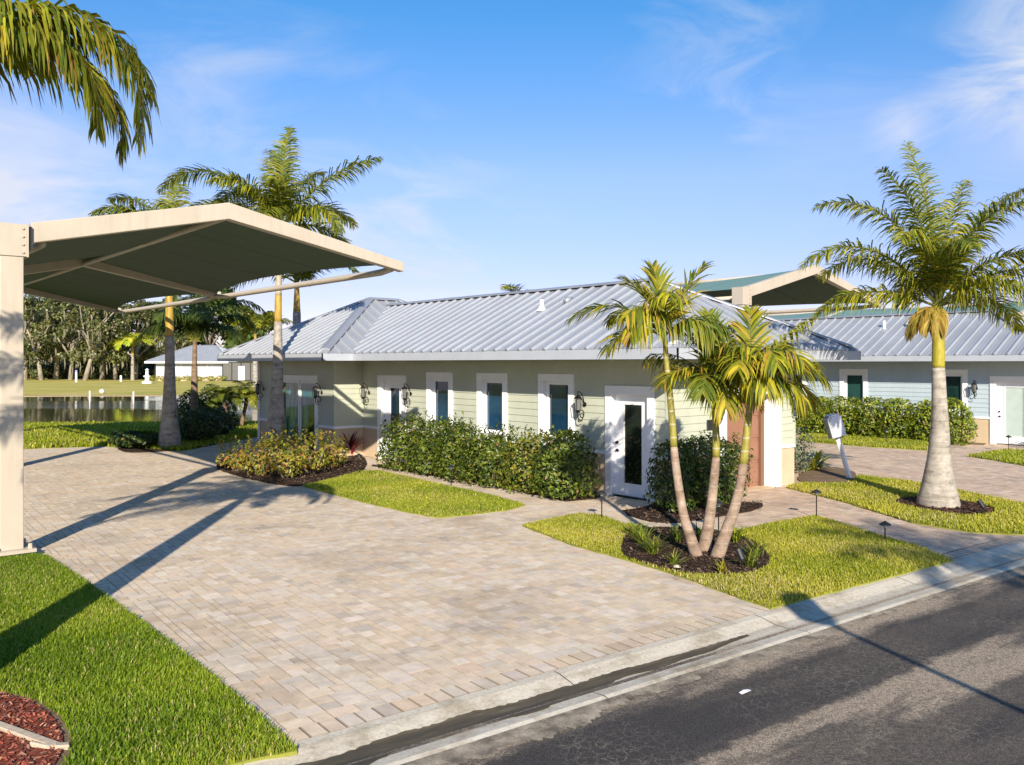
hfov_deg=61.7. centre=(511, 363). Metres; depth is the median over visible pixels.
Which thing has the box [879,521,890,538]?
path light
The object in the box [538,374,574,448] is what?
window
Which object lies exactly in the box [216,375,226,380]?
shrub
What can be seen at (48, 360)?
tree
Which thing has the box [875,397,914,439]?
hedge shrub
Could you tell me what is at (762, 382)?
palm tree
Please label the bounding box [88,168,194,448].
palm tree
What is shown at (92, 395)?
pond shore
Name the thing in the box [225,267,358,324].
palm tree
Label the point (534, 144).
sky
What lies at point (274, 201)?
palm tree
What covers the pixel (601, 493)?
path light
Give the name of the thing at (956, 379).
window
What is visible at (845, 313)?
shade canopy
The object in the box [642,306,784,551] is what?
palm tree
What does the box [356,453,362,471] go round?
path light
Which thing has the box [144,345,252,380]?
house
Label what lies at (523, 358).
house
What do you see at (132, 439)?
shrub
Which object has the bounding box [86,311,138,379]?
oak tree
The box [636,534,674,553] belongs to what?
grass tuft
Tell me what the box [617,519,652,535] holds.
grass tuft
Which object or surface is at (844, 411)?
hedge shrub
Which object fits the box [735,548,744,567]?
spotlight
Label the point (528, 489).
mulch chips
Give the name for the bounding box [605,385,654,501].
door
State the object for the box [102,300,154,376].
tree
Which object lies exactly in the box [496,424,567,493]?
shrub
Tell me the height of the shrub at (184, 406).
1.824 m
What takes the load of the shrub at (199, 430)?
on the mulch bed at (137, 450)
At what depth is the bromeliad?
23.05 m
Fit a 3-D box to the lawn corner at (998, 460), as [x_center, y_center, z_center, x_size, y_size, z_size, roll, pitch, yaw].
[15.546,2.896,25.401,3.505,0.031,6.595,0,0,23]
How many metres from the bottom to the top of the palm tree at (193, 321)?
6.581 m
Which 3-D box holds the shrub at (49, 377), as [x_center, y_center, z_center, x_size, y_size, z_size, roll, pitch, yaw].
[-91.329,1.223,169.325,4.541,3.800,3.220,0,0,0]
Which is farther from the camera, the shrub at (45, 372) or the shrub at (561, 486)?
the shrub at (45, 372)
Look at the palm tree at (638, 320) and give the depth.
12.65 m
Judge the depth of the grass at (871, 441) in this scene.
31.13 m
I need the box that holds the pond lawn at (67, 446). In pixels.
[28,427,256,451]
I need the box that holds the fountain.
[142,369,151,383]
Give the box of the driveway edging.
[281,535,1023,743]
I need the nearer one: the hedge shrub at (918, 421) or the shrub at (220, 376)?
the hedge shrub at (918, 421)
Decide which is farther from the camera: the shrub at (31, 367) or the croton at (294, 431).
the shrub at (31, 367)
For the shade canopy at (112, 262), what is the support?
on the driveway at (435, 601)
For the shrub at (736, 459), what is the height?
1.515 m
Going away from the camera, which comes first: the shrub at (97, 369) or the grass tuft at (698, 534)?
the grass tuft at (698, 534)
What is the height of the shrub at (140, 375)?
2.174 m
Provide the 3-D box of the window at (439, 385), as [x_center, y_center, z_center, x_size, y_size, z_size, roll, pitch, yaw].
[-1.969,1.105,23.811,0.181,1.730,1.230,0,0,-40]
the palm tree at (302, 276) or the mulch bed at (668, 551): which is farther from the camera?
the palm tree at (302, 276)
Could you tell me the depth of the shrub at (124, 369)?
169.13 m
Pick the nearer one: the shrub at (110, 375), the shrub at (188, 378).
the shrub at (188, 378)
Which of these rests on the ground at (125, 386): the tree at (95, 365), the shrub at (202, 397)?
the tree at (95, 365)
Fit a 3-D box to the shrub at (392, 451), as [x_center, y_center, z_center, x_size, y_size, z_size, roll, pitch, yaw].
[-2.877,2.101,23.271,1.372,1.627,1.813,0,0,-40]
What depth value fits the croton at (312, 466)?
22.27 m
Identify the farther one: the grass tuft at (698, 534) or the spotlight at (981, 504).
the spotlight at (981, 504)
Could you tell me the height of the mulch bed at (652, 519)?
0.039 m
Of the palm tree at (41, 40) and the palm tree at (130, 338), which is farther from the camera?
the palm tree at (130, 338)
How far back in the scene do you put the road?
7.34 m
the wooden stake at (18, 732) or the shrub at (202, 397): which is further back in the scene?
the shrub at (202, 397)
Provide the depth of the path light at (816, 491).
16.00 m
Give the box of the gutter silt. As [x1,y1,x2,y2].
[295,634,749,764]
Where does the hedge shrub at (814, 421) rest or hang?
on the soil bed at (974, 443)
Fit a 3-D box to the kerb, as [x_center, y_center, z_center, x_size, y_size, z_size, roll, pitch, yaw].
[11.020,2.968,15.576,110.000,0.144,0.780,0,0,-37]
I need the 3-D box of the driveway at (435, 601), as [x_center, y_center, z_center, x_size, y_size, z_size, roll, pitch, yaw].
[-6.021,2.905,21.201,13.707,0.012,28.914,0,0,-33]
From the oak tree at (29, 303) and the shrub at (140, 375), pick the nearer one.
the oak tree at (29, 303)
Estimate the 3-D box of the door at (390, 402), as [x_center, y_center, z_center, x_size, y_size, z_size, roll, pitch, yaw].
[-3.555,1.625,25.679,0.181,2.550,1.550,0,0,-40]
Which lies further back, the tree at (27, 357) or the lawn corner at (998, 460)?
the tree at (27, 357)
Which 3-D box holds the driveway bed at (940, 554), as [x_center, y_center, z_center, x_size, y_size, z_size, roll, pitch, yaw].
[9.000,2.910,27.589,29.310,0.004,22.244,0,0,-33]
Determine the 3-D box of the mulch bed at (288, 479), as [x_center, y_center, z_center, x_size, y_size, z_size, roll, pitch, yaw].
[-6.197,2.892,24.671,4.377,0.039,8.970,0,0,0]
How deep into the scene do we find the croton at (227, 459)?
22.83 m
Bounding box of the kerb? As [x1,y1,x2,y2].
[240,539,1023,764]
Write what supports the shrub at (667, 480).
on the mulch bed at (652, 519)
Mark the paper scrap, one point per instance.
(744, 691)
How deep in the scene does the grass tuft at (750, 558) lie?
12.08 m
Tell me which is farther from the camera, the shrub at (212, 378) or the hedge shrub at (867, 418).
the shrub at (212, 378)
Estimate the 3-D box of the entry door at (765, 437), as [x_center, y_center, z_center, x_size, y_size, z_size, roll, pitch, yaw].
[5.310,1.706,19.620,2.340,2.412,0.486,0,0,-40]
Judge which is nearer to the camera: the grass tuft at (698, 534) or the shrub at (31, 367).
the grass tuft at (698, 534)
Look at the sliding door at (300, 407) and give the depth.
28.17 m
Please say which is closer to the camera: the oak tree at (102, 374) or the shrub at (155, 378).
the shrub at (155, 378)
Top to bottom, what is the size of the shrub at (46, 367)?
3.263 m
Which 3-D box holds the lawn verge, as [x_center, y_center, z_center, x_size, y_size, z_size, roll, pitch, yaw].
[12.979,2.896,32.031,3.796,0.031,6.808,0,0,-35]
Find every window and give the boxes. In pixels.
[426,372,452,433]
[476,373,507,441]
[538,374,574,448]
[796,370,806,395]
[839,369,867,409]
[945,369,967,415]
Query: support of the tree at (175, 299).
on the ground at (125, 386)
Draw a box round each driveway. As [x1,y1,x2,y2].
[24,437,754,732]
[663,435,1023,580]
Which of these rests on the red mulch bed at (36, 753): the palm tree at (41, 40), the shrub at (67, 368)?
the palm tree at (41, 40)
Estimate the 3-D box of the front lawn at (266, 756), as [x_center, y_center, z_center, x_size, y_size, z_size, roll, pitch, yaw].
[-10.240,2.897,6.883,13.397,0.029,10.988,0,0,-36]
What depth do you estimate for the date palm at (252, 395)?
38.44 m
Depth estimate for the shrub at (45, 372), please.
164.58 m
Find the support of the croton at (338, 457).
on the mulch bed at (288, 479)
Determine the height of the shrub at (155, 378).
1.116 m
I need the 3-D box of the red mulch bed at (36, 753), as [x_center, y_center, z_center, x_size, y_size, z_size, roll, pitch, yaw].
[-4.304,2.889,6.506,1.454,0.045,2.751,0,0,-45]
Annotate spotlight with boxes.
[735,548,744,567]
[977,499,985,512]
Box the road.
[346,557,1023,764]
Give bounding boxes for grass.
[798,432,928,449]
[968,448,1023,464]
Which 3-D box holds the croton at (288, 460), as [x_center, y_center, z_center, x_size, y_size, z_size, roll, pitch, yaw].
[-5.673,2.255,21.590,1.363,1.323,1.340,0,0,0]
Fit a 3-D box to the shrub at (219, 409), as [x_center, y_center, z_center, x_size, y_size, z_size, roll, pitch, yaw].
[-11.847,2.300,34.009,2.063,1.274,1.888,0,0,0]
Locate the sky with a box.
[0,0,1023,363]
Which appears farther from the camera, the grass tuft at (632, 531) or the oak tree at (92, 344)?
the oak tree at (92, 344)
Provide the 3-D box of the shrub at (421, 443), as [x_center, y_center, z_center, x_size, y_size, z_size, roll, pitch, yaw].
[-2.082,2.067,22.358,1.274,1.697,1.503,0,0,-40]
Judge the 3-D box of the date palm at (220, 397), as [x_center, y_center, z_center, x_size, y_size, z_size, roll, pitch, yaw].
[-12.668,1.921,37.697,2.090,2.067,2.474,0,0,0]
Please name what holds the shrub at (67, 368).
on the ground at (125, 386)
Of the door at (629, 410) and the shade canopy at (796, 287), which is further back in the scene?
the shade canopy at (796, 287)
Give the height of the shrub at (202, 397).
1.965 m
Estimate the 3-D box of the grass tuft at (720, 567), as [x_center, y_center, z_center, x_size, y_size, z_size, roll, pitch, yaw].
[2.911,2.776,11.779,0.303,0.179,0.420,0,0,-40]
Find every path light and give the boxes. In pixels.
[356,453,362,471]
[447,465,454,484]
[597,490,606,516]
[716,500,723,529]
[811,489,821,516]
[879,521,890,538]
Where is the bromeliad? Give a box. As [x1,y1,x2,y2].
[800,449,835,469]
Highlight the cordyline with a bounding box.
[339,431,364,453]
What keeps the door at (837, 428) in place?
in the mailbox
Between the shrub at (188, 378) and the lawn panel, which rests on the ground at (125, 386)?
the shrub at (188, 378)
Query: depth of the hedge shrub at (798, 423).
35.38 m
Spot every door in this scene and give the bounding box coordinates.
[283,375,317,451]
[377,375,406,461]
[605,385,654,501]
[719,387,781,492]
[829,416,844,436]
[990,376,1023,445]
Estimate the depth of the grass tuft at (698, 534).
14.03 m
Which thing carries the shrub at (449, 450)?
on the mulch bed at (566, 499)
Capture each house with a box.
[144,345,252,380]
[217,278,860,501]
[778,309,1023,445]
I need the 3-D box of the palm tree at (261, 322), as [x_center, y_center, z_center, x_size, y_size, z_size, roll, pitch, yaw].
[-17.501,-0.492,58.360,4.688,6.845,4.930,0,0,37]
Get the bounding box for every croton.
[215,435,258,470]
[229,432,284,475]
[259,427,312,477]
[268,423,308,461]
[290,426,340,473]
[312,430,349,466]
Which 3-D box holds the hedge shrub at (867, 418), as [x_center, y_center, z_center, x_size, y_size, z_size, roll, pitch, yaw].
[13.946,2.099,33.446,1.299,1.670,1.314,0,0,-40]
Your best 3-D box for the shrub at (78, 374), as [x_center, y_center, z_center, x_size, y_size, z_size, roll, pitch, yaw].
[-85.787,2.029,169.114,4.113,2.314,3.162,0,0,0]
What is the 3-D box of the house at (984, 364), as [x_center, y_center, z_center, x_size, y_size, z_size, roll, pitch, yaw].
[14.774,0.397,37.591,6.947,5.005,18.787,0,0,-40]
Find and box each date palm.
[200,384,249,424]
[227,381,257,425]
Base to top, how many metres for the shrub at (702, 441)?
1.588 m
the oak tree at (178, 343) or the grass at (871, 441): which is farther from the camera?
the oak tree at (178, 343)
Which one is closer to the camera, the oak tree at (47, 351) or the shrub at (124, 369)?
the oak tree at (47, 351)
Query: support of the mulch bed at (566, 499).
on the driveway at (435, 601)
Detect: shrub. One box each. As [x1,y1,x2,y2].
[27,363,34,378]
[28,369,49,378]
[31,364,51,378]
[43,361,54,378]
[48,362,66,377]
[59,362,69,378]
[67,368,82,378]
[79,369,99,378]
[94,364,117,378]
[105,368,124,378]
[107,429,158,448]
[118,366,130,378]
[126,366,143,377]
[128,369,144,378]
[138,368,153,378]
[149,375,160,380]
[177,389,211,423]
[178,409,228,440]
[182,375,190,380]
[190,406,241,434]
[199,386,230,414]
[204,376,215,380]
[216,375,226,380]
[375,411,435,471]
[404,410,462,475]
[426,417,486,480]
[452,423,522,487]
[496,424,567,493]
[528,424,601,499]
[643,435,704,512]
[677,429,736,507]
[702,432,754,504]
[794,426,815,473]
[796,410,811,431]
[799,396,832,433]
[819,395,860,433]
[851,396,889,436]
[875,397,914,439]
[900,398,930,441]
[947,397,978,445]
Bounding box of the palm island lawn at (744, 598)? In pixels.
[522,517,952,609]
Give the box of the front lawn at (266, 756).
[0,557,296,764]
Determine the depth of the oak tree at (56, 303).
161.47 m
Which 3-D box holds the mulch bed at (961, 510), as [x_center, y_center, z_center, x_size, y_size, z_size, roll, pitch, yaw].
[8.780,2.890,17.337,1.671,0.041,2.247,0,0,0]
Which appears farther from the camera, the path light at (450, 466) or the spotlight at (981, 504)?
the path light at (450, 466)
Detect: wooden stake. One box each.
[0,721,57,746]
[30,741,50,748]
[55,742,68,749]
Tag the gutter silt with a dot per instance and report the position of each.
(413, 736)
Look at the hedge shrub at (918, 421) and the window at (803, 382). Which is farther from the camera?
the window at (803, 382)
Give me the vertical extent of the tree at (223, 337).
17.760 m
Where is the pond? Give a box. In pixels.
[24,396,257,422]
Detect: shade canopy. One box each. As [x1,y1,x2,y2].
[0,203,403,556]
[674,264,881,313]
[764,301,1023,318]
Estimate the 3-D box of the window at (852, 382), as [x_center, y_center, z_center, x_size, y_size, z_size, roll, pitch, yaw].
[13.967,1.095,34.989,0.181,1.750,1.200,0,0,-40]
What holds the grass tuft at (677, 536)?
on the mulch bed at (668, 551)
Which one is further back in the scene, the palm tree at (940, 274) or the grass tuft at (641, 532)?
the palm tree at (940, 274)
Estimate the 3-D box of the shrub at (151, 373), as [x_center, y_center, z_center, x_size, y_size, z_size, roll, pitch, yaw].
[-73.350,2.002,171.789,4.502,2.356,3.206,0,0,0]
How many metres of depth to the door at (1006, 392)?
30.66 m
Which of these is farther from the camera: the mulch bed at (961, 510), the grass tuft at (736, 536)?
the mulch bed at (961, 510)
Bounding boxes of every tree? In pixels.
[0,0,160,169]
[24,294,60,379]
[24,295,68,379]
[25,310,40,362]
[27,308,67,376]
[29,297,85,379]
[32,300,94,374]
[40,302,99,379]
[57,306,130,380]
[67,310,97,368]
[76,306,136,379]
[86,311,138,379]
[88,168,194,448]
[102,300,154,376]
[105,329,160,379]
[112,299,164,379]
[130,288,266,427]
[132,300,192,377]
[152,295,215,365]
[155,125,383,456]
[187,287,241,345]
[211,302,256,346]
[213,305,292,406]
[221,310,273,348]
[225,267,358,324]
[500,282,531,291]
[564,258,732,555]
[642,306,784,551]
[682,304,834,557]
[797,140,1023,507]
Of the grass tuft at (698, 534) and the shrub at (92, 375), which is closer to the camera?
the grass tuft at (698, 534)
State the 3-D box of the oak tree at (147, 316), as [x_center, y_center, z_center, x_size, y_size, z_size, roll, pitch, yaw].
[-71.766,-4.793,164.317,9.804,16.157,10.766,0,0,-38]
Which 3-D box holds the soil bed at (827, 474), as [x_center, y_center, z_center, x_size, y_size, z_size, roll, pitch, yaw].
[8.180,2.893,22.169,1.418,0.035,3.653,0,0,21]
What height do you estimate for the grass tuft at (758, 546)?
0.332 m
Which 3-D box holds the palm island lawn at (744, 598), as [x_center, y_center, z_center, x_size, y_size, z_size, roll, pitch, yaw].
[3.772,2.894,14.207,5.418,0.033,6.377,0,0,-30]
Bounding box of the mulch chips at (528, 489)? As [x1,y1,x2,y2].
[373,463,598,498]
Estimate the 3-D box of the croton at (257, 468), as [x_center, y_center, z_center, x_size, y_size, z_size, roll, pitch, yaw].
[-6.483,2.340,22.059,1.415,1.154,1.190,0,0,0]
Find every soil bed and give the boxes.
[796,432,985,444]
[798,467,856,482]
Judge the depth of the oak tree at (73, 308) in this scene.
155.73 m
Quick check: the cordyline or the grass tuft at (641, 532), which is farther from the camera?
the cordyline
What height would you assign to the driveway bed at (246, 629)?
0.004 m
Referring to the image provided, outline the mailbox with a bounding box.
[823,413,851,477]
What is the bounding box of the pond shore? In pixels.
[24,394,235,396]
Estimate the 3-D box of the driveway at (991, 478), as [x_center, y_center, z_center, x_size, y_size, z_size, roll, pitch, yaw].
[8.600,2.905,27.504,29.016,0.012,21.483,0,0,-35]
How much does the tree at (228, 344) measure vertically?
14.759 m
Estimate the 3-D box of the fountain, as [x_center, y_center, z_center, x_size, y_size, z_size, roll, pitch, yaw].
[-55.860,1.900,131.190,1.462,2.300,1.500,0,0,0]
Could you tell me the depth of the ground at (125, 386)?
113.93 m
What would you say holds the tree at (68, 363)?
on the ground at (125, 386)
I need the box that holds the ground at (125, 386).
[24,376,251,394]
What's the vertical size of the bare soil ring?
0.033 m
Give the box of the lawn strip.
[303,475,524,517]
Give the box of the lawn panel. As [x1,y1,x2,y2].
[786,479,1023,535]
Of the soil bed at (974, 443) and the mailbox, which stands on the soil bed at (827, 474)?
the mailbox
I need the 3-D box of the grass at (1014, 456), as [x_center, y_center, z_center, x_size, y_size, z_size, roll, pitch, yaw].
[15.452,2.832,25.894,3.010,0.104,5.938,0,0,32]
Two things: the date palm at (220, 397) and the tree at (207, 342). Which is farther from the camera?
the tree at (207, 342)
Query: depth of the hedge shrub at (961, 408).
30.55 m
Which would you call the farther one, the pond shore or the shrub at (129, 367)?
the shrub at (129, 367)
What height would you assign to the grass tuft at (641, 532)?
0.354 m
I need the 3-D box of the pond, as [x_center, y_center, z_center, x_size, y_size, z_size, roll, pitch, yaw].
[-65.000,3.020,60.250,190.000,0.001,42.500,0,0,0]
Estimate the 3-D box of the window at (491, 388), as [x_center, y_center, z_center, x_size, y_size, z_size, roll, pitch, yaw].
[-0.472,1.105,22.052,0.181,1.730,1.230,0,0,-40]
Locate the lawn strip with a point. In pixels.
(507, 509)
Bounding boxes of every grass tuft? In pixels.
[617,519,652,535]
[626,523,664,545]
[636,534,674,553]
[659,523,692,542]
[662,548,688,565]
[692,522,700,537]
[712,557,730,571]
[727,547,764,567]
[728,536,776,557]
[731,525,750,541]
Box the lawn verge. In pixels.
[807,441,927,450]
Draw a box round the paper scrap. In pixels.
[739,689,750,693]
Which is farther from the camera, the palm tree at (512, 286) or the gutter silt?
the palm tree at (512, 286)
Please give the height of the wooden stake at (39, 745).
0.054 m
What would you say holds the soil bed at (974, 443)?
on the driveway at (991, 478)
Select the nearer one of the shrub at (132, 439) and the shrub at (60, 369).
the shrub at (132, 439)
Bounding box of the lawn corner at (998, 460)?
[968,456,1023,465]
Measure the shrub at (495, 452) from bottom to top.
1.554 m
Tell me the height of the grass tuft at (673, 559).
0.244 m
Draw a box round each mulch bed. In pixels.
[0,694,62,764]
[118,435,232,452]
[216,454,366,486]
[372,464,600,501]
[621,527,769,574]
[624,502,762,522]
[896,497,993,514]
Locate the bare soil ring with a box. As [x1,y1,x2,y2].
[0,691,78,764]

